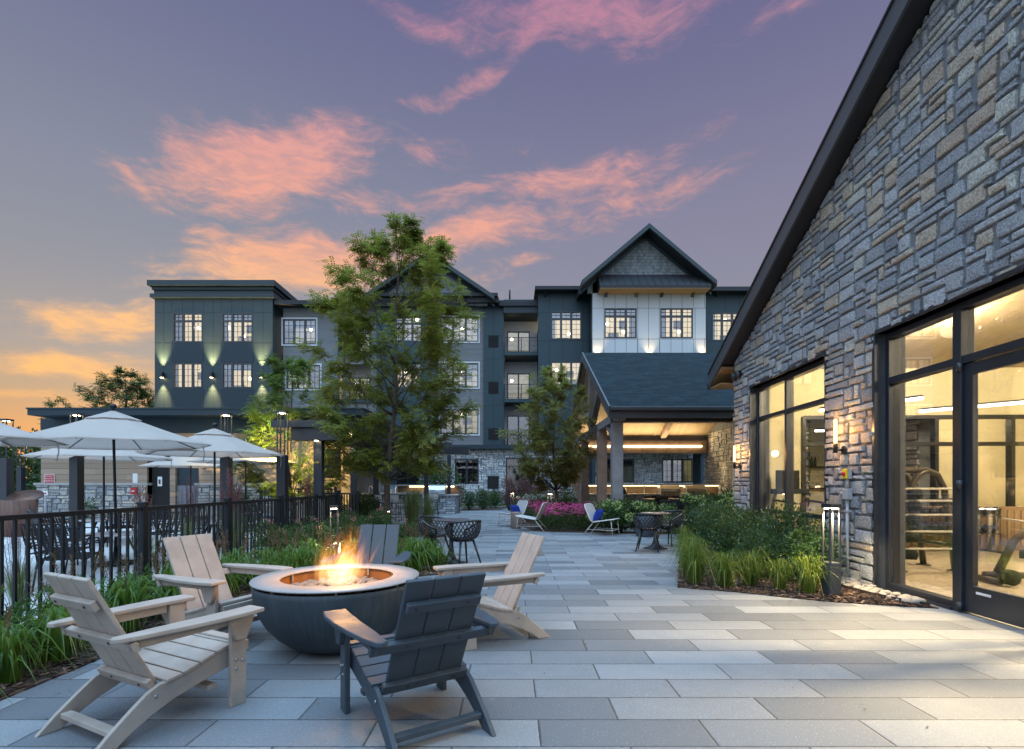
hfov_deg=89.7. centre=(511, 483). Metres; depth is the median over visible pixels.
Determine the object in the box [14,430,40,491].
background bush
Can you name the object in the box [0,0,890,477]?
sky
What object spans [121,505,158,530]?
terrace chair
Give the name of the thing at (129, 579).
daylily clump
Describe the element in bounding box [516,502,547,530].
lounge chair
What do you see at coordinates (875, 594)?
steel edging
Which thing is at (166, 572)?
daylily clump
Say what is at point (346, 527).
rose bush
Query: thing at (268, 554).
daylily clump
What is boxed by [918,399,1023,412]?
linear pendant
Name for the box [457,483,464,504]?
burgundy shrub
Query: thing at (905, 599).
pebble
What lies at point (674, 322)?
window
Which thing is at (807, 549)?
holly shrub
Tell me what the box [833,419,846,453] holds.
wall sconce
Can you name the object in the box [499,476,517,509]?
burgundy shrub
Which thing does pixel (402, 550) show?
daylily clump
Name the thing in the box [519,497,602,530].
coneflowers
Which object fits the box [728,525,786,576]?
holly shrub
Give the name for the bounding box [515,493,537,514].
white hydrangea
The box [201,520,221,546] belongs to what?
terrace table
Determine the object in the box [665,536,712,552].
grass clump
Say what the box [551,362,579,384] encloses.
window
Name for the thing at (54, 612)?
daylily clump
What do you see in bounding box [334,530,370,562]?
daylily clump
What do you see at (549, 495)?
red flower shrub
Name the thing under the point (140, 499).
fountain grass
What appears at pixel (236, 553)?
daylily clump
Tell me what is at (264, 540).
rose bush
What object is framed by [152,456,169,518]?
door
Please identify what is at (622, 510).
green hydrangea
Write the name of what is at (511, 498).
bollard light
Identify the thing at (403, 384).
window
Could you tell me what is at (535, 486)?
burgundy shrub
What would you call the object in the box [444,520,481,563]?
lattice chair
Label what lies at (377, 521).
rose bush
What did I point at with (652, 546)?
bistro table
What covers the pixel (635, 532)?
mulch bed
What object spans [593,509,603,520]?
pillow
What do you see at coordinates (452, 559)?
bistro table
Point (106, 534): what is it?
terrace table
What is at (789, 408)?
window
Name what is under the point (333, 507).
bollard light
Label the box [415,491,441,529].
feather grass
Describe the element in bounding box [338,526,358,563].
daylily clump
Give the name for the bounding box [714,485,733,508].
green hydrangea
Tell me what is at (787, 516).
holly shrub
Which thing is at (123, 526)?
terrace chair
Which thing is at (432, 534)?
lattice chair
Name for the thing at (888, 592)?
pebble
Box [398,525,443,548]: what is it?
daylily clump
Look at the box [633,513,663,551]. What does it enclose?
lattice chair
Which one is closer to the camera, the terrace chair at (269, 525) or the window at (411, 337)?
the terrace chair at (269, 525)
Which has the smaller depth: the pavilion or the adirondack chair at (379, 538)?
the adirondack chair at (379, 538)
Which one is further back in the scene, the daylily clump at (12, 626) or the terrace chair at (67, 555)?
the terrace chair at (67, 555)
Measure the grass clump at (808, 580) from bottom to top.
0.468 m
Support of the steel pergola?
on the patio paving
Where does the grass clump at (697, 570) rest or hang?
on the mulch bed at (791, 594)
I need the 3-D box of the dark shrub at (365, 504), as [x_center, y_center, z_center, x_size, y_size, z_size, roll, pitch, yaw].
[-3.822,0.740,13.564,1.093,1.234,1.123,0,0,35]
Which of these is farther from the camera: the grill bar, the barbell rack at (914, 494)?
the grill bar
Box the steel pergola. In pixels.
[388,434,451,508]
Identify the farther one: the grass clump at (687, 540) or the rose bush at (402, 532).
the rose bush at (402, 532)
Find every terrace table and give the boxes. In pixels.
[78,518,125,542]
[86,531,133,566]
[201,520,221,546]
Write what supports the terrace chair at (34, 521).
on the pool deck
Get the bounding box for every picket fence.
[0,493,337,629]
[259,487,337,527]
[325,491,359,527]
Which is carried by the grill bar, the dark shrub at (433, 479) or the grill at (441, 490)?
the grill at (441, 490)
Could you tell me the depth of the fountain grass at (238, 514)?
9.60 m
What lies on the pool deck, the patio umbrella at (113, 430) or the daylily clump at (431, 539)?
the patio umbrella at (113, 430)
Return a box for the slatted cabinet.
[906,506,1023,550]
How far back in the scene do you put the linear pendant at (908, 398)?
8.62 m
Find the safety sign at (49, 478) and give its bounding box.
[44,474,54,482]
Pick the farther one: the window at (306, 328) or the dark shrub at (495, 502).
the window at (306, 328)
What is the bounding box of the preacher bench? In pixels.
[978,518,1023,585]
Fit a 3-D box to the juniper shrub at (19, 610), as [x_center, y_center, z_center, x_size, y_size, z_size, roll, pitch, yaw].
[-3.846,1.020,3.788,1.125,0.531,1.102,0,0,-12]
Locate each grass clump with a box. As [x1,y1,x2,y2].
[649,537,729,587]
[655,543,718,573]
[661,535,718,566]
[663,528,695,546]
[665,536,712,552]
[670,531,704,553]
[673,523,696,541]
[694,550,765,588]
[705,550,737,575]
[720,547,783,589]
[746,556,809,591]
[769,551,851,595]
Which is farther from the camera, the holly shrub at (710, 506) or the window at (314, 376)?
the window at (314, 376)
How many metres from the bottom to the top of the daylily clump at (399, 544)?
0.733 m
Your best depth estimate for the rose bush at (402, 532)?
10.14 m
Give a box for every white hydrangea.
[65,495,99,518]
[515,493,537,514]
[527,490,554,513]
[551,490,577,516]
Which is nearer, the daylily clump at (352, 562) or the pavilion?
the daylily clump at (352, 562)
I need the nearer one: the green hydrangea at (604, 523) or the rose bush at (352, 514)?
the rose bush at (352, 514)
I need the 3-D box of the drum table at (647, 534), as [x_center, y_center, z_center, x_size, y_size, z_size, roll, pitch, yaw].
[3.380,1.083,13.100,0.460,0.500,0.457,0,0,0]
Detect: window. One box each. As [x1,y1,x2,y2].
[173,313,202,341]
[173,363,201,387]
[222,313,252,341]
[222,363,251,387]
[281,317,317,345]
[285,363,321,389]
[397,317,420,340]
[397,458,419,484]
[398,363,420,386]
[439,361,479,388]
[439,408,479,435]
[440,315,479,342]
[455,459,477,483]
[506,458,534,503]
[551,311,580,339]
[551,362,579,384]
[605,308,636,337]
[607,459,633,481]
[660,308,692,337]
[662,459,692,481]
[712,313,736,340]
[758,360,823,534]
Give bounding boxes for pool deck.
[4,520,394,630]
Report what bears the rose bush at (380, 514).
on the mulch bed at (42, 679)
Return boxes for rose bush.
[244,517,305,560]
[279,517,310,550]
[289,514,342,550]
[314,511,353,549]
[331,506,369,529]
[332,515,370,551]
[352,505,396,528]
[352,523,385,551]
[362,507,392,528]
[389,517,420,547]
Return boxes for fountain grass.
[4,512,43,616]
[114,486,161,564]
[167,475,221,536]
[211,467,263,547]
[211,483,249,549]
[299,475,312,524]
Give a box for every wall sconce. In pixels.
[733,446,740,468]
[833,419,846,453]
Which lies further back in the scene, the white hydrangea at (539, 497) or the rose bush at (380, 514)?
the white hydrangea at (539, 497)
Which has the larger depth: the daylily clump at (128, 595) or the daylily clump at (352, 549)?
the daylily clump at (352, 549)
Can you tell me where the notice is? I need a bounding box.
[133,473,136,482]
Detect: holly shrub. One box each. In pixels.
[684,499,719,543]
[691,497,730,535]
[692,500,742,554]
[706,510,759,564]
[707,500,756,538]
[725,504,780,545]
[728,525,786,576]
[753,498,826,571]
[772,519,846,580]
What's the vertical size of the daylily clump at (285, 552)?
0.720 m
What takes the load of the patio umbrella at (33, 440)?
on the pool deck
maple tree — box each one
[37,396,72,423]
[71,365,154,406]
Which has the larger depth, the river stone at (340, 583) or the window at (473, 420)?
the window at (473, 420)
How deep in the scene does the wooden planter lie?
13.03 m
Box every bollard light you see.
[329,505,337,553]
[510,492,514,511]
[547,492,552,522]
[821,503,841,594]
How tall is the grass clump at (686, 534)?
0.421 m
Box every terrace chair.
[19,524,90,574]
[26,509,69,547]
[30,527,99,591]
[43,517,99,564]
[104,511,133,546]
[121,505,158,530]
[152,512,183,540]
[152,512,185,556]
[154,516,206,558]
[184,507,211,525]
[215,511,253,548]
[237,505,263,532]
[256,508,289,540]
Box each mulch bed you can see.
[0,546,443,700]
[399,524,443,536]
[460,507,504,510]
[521,513,604,532]
[611,532,695,533]
[678,535,938,608]
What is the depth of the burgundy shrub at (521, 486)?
26.12 m
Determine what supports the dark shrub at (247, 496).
on the pool deck
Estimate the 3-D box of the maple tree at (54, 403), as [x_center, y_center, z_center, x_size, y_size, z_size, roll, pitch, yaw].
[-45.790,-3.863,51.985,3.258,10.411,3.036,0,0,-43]
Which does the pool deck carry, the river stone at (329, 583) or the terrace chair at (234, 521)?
the terrace chair at (234, 521)
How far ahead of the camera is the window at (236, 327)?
34.22 m
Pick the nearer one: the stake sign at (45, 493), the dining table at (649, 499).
the stake sign at (45, 493)
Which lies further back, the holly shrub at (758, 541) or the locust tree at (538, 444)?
the locust tree at (538, 444)
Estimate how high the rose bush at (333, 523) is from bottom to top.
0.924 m
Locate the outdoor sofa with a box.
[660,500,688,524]
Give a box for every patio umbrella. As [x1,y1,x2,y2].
[0,403,211,566]
[0,423,68,460]
[20,448,172,542]
[135,423,282,543]
[139,456,238,524]
[186,438,299,530]
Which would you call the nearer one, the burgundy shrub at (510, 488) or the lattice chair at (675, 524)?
the lattice chair at (675, 524)
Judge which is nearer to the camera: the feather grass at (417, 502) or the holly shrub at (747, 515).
the holly shrub at (747, 515)
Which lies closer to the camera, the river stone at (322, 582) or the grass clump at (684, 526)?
the river stone at (322, 582)
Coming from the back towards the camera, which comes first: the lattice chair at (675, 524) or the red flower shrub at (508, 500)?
the red flower shrub at (508, 500)
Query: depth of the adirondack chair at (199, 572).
4.47 m
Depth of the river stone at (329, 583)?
4.24 m
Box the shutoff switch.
[837,469,852,577]
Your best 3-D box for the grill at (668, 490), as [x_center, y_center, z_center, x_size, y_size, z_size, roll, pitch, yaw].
[6.620,0.278,21.683,0.890,0.460,0.614,0,0,0]
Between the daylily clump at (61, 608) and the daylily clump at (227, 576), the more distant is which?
the daylily clump at (227, 576)
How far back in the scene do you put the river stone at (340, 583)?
4.30 m
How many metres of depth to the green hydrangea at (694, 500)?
13.82 m
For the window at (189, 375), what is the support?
in the apartment building
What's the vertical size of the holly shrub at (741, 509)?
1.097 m
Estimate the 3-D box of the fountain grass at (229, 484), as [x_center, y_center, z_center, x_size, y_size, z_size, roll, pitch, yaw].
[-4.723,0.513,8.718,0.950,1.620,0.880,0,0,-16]
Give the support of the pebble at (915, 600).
on the mulch bed at (791, 594)
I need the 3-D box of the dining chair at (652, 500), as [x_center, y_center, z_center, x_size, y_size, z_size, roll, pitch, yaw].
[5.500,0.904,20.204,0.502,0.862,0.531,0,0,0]
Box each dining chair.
[644,496,659,510]
[652,497,667,509]
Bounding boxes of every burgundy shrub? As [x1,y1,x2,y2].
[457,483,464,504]
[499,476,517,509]
[515,477,533,500]
[530,477,547,500]
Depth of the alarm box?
18.78 m
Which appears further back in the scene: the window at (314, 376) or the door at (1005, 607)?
the window at (314, 376)
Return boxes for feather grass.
[394,486,428,527]
[395,485,429,531]
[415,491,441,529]
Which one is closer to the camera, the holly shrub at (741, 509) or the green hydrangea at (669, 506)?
the holly shrub at (741, 509)
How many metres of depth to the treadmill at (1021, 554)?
8.64 m
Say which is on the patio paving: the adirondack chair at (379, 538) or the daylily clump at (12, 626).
the adirondack chair at (379, 538)
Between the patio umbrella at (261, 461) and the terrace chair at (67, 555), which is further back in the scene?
the patio umbrella at (261, 461)
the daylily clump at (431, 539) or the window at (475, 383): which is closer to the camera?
the daylily clump at (431, 539)
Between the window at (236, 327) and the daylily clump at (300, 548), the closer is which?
the daylily clump at (300, 548)
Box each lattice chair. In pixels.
[417,516,448,547]
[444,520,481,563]
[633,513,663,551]
[657,510,684,546]
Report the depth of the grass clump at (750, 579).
6.65 m
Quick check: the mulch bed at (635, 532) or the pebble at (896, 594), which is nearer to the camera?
the pebble at (896, 594)
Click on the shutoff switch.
(846, 494)
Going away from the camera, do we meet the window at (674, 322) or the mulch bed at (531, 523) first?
the mulch bed at (531, 523)
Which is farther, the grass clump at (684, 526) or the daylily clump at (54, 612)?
the grass clump at (684, 526)
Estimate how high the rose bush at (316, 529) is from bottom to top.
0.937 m
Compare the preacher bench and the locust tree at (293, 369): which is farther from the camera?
the locust tree at (293, 369)
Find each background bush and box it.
[1,421,40,492]
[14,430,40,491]
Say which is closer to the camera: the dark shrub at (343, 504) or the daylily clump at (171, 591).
the daylily clump at (171, 591)
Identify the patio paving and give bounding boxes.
[0,506,1023,748]
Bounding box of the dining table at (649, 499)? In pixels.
[642,498,678,506]
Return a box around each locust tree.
[233,353,349,526]
[288,211,484,524]
[495,363,597,521]
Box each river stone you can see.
[318,580,326,584]
[324,581,335,585]
[336,582,346,585]
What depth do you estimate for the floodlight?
10.62 m
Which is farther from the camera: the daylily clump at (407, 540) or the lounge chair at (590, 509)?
the lounge chair at (590, 509)
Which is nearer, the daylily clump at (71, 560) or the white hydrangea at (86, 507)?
the daylily clump at (71, 560)
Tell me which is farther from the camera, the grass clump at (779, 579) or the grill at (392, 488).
the grill at (392, 488)
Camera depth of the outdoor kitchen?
22.10 m
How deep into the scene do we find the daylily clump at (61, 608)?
4.06 m
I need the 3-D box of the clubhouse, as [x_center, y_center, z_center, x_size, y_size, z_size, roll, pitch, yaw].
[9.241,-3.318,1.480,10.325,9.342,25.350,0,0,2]
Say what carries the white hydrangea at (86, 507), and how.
on the mulch bed
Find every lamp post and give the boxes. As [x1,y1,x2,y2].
[0,419,13,499]
[16,447,25,491]
[69,413,84,538]
[220,413,232,529]
[276,410,288,529]
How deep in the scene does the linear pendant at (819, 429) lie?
12.25 m
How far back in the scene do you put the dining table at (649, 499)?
19.56 m
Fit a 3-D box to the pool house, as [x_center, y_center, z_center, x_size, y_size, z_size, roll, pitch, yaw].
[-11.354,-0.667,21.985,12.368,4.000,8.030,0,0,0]
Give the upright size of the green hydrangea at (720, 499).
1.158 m
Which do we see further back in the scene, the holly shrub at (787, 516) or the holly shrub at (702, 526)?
the holly shrub at (702, 526)
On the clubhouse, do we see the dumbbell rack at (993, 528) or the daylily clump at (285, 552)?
the dumbbell rack at (993, 528)
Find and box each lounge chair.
[498,500,527,526]
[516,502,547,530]
[583,503,619,535]
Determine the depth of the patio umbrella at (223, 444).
10.86 m
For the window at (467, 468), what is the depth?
35.40 m
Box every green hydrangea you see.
[586,499,616,531]
[602,496,634,532]
[629,496,665,531]
[656,499,684,532]
[679,488,715,530]
[701,491,733,510]
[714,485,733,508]
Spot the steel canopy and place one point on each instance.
(303, 430)
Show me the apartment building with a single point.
(649, 288)
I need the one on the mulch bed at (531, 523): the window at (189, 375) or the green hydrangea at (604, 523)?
the green hydrangea at (604, 523)
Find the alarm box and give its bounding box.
[130,488,137,493]
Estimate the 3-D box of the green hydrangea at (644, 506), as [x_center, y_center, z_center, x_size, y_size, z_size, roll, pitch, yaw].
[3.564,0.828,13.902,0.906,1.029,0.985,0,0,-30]
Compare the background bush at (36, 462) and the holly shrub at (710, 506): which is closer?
the holly shrub at (710, 506)
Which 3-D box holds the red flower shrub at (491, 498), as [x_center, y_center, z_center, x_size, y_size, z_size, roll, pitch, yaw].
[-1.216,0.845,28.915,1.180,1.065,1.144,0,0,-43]
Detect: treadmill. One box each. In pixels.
[769,470,823,552]
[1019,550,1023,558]
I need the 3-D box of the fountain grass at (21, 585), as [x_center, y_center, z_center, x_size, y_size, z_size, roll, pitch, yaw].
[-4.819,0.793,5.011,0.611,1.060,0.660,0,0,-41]
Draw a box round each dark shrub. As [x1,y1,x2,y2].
[233,488,256,517]
[331,491,348,514]
[350,491,383,516]
[417,461,466,502]
[460,491,479,509]
[474,489,491,508]
[488,490,505,507]
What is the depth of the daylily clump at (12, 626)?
3.59 m
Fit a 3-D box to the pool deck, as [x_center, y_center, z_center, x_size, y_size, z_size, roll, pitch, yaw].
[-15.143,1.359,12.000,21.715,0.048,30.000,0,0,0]
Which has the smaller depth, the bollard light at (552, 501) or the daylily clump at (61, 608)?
the daylily clump at (61, 608)
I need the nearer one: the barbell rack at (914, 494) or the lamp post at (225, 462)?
the barbell rack at (914, 494)
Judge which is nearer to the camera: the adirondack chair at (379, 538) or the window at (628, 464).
the adirondack chair at (379, 538)
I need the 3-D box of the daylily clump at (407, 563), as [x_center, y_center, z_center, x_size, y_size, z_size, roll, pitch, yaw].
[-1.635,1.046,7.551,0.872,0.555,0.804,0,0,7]
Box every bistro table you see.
[433,518,468,564]
[641,512,670,549]
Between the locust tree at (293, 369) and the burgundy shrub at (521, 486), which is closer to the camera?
the locust tree at (293, 369)
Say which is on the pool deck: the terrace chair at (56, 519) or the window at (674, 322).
the terrace chair at (56, 519)
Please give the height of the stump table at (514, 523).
0.490 m
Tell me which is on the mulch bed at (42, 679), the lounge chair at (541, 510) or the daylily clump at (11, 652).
the daylily clump at (11, 652)
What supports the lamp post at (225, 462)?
on the pool deck
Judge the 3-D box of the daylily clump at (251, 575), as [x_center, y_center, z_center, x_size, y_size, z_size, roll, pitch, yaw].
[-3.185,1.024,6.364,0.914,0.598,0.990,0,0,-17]
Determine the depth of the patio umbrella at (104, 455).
11.43 m
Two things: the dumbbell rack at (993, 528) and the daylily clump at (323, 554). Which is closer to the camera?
the daylily clump at (323, 554)
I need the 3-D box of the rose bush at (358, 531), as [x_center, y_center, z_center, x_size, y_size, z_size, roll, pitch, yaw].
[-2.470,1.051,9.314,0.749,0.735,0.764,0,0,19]
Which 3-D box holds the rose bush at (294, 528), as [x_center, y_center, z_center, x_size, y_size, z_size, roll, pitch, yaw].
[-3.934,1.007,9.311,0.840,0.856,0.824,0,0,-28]
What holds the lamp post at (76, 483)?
on the pool deck
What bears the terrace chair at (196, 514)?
on the pool deck
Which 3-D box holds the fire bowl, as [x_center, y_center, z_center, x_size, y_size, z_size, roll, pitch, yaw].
[-1.440,1.047,4.270,1.320,0.572,1.320,0,0,0]
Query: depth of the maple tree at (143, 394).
59.23 m
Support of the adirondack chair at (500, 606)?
on the patio paving
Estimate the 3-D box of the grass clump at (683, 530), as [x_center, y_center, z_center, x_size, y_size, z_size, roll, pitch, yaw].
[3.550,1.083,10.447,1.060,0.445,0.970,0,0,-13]
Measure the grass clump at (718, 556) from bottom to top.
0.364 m
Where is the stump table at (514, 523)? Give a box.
[511,512,520,528]
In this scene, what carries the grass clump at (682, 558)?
on the mulch bed at (791, 594)
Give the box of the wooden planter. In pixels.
[0,490,43,536]
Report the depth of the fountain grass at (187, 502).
7.90 m
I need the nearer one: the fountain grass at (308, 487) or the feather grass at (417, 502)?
the fountain grass at (308, 487)
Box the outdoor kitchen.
[589,484,718,509]
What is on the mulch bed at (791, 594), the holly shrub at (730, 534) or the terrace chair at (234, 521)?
the holly shrub at (730, 534)
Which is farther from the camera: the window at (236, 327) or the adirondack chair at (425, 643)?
the window at (236, 327)
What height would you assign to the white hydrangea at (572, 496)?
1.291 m
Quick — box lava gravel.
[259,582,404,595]
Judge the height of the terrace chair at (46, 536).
0.796 m
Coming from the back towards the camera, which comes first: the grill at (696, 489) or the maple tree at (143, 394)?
the maple tree at (143, 394)
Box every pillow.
[510,505,520,511]
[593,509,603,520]
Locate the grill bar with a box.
[361,485,460,519]
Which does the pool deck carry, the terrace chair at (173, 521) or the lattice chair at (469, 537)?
the terrace chair at (173, 521)
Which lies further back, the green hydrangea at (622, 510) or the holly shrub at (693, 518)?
the green hydrangea at (622, 510)
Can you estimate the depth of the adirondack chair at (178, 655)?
2.85 m
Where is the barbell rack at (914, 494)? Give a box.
[905,467,951,571]
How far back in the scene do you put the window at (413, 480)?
35.40 m
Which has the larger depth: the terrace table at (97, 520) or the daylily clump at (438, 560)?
the terrace table at (97, 520)
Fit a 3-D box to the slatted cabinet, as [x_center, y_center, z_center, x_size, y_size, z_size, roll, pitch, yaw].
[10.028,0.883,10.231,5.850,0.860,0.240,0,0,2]
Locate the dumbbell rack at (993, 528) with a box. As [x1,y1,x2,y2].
[908,507,1002,553]
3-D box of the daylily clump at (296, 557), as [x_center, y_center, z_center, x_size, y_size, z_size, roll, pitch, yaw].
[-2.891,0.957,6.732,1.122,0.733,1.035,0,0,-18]
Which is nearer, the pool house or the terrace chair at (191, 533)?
the terrace chair at (191, 533)
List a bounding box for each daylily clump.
[0,586,43,664]
[0,602,73,686]
[0,635,37,706]
[5,548,125,632]
[7,580,95,669]
[12,571,129,650]
[92,552,168,603]
[95,553,169,632]
[96,551,165,621]
[140,547,173,598]
[141,551,180,629]
[142,541,170,587]
[215,540,257,594]
[217,527,279,584]
[219,533,253,595]
[237,543,270,589]
[247,530,329,575]
[252,532,281,564]
[253,528,312,565]
[277,532,314,566]
[295,523,333,565]
[303,531,343,566]
[308,533,345,561]
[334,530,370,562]
[335,527,372,562]
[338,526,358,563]
[341,539,357,563]
[370,521,408,554]
[371,528,431,568]
[397,538,422,569]
[398,523,437,574]
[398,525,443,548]
[416,520,445,545]
[416,535,471,568]
[419,526,450,564]
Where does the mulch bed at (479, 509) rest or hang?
on the patio paving
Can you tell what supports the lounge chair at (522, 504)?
on the patio paving
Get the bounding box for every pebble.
[882,590,891,594]
[890,592,900,596]
[901,597,910,603]
[910,598,925,603]
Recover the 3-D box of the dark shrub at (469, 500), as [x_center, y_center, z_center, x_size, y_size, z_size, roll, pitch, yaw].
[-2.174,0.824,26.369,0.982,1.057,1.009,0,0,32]
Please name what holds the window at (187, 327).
in the apartment building
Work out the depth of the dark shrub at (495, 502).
28.19 m
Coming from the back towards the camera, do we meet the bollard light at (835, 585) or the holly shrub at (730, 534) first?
the holly shrub at (730, 534)
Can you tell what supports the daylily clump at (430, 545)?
on the mulch bed at (42, 679)
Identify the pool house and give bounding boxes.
[26,407,403,519]
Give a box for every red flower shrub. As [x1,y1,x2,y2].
[483,490,497,506]
[500,492,516,507]
[544,488,561,505]
[551,486,572,506]
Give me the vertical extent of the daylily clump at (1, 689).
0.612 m
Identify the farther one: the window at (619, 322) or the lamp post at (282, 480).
the window at (619, 322)
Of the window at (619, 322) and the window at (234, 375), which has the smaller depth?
the window at (619, 322)
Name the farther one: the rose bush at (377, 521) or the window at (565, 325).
the window at (565, 325)
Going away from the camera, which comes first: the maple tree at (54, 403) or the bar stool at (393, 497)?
the bar stool at (393, 497)
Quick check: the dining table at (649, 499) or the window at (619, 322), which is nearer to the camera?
the dining table at (649, 499)
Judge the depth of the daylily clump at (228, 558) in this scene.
6.17 m
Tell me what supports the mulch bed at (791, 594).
on the patio paving
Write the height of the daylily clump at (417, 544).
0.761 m
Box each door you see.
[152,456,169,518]
[956,348,1023,627]
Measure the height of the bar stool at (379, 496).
0.961 m
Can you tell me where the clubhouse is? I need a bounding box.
[707,0,1023,627]
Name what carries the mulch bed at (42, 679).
on the patio paving
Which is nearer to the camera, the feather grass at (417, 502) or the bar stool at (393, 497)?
the feather grass at (417, 502)
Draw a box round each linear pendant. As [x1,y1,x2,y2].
[815,428,823,431]
[819,395,922,411]
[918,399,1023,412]
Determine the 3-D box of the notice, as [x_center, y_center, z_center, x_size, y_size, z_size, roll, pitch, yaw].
[-13.809,-0.176,18.975,0.320,0.420,0.010,0,0,0]
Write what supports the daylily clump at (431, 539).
on the mulch bed at (42, 679)
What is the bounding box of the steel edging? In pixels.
[819,578,929,605]
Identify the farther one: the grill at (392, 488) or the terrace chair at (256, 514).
the grill at (392, 488)
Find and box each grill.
[390,486,397,492]
[429,486,446,495]
[657,485,681,495]
[682,485,707,495]
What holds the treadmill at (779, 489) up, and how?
in the clubhouse
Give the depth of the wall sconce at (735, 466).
10.64 m
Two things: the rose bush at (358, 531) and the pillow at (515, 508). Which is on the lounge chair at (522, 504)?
the pillow at (515, 508)
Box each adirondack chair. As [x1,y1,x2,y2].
[34,572,263,748]
[152,533,292,631]
[319,525,410,565]
[323,572,499,748]
[433,532,549,650]
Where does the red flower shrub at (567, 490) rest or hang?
on the mulch bed at (531, 523)
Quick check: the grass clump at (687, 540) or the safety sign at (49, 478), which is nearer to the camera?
the grass clump at (687, 540)
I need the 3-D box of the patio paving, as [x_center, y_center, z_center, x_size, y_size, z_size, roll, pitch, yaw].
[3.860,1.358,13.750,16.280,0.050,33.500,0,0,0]
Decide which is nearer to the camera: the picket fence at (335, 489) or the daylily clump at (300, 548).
the daylily clump at (300, 548)
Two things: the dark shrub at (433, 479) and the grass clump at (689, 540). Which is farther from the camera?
the dark shrub at (433, 479)
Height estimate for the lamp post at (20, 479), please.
3.020 m
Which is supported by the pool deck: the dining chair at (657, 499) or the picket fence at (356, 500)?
the picket fence at (356, 500)
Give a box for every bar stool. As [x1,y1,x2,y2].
[373,494,383,507]
[390,494,401,520]
[429,493,438,515]
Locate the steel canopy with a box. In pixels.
[271,421,469,512]
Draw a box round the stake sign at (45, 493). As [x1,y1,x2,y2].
[43,491,47,512]
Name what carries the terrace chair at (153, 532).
on the pool deck
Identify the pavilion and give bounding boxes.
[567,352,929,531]
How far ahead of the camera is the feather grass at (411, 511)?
13.91 m
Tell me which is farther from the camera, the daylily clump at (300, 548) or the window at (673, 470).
the window at (673, 470)
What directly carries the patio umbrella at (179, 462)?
on the pool deck
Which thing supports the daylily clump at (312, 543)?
on the mulch bed at (42, 679)
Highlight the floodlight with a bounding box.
[731,371,741,380]
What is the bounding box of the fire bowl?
[249,563,418,653]
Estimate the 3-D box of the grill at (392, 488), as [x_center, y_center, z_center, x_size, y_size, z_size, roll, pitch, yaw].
[-5.555,0.303,23.133,0.790,0.460,0.614,0,0,0]
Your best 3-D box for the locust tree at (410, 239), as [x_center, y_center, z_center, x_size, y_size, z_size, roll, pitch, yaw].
[-2.955,-2.637,12.977,4.785,7.955,5.036,0,0,-33]
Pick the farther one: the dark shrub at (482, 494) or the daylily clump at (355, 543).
the dark shrub at (482, 494)
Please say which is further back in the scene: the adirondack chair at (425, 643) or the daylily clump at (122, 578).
the daylily clump at (122, 578)
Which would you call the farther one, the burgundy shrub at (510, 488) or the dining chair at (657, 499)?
the burgundy shrub at (510, 488)
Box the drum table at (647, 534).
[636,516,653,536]
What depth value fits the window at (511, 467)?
35.40 m
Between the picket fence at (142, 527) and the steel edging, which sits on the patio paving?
the picket fence at (142, 527)
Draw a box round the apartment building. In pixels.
[147,223,749,503]
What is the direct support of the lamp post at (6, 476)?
on the pool deck
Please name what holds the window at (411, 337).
in the apartment building
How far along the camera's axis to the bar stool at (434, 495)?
21.40 m
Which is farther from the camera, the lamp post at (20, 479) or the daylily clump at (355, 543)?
the lamp post at (20, 479)
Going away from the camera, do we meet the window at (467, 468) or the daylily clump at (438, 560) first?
the daylily clump at (438, 560)
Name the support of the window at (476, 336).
in the apartment building
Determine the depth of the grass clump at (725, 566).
6.54 m
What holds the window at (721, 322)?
in the apartment building
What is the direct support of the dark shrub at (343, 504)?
on the mulch bed

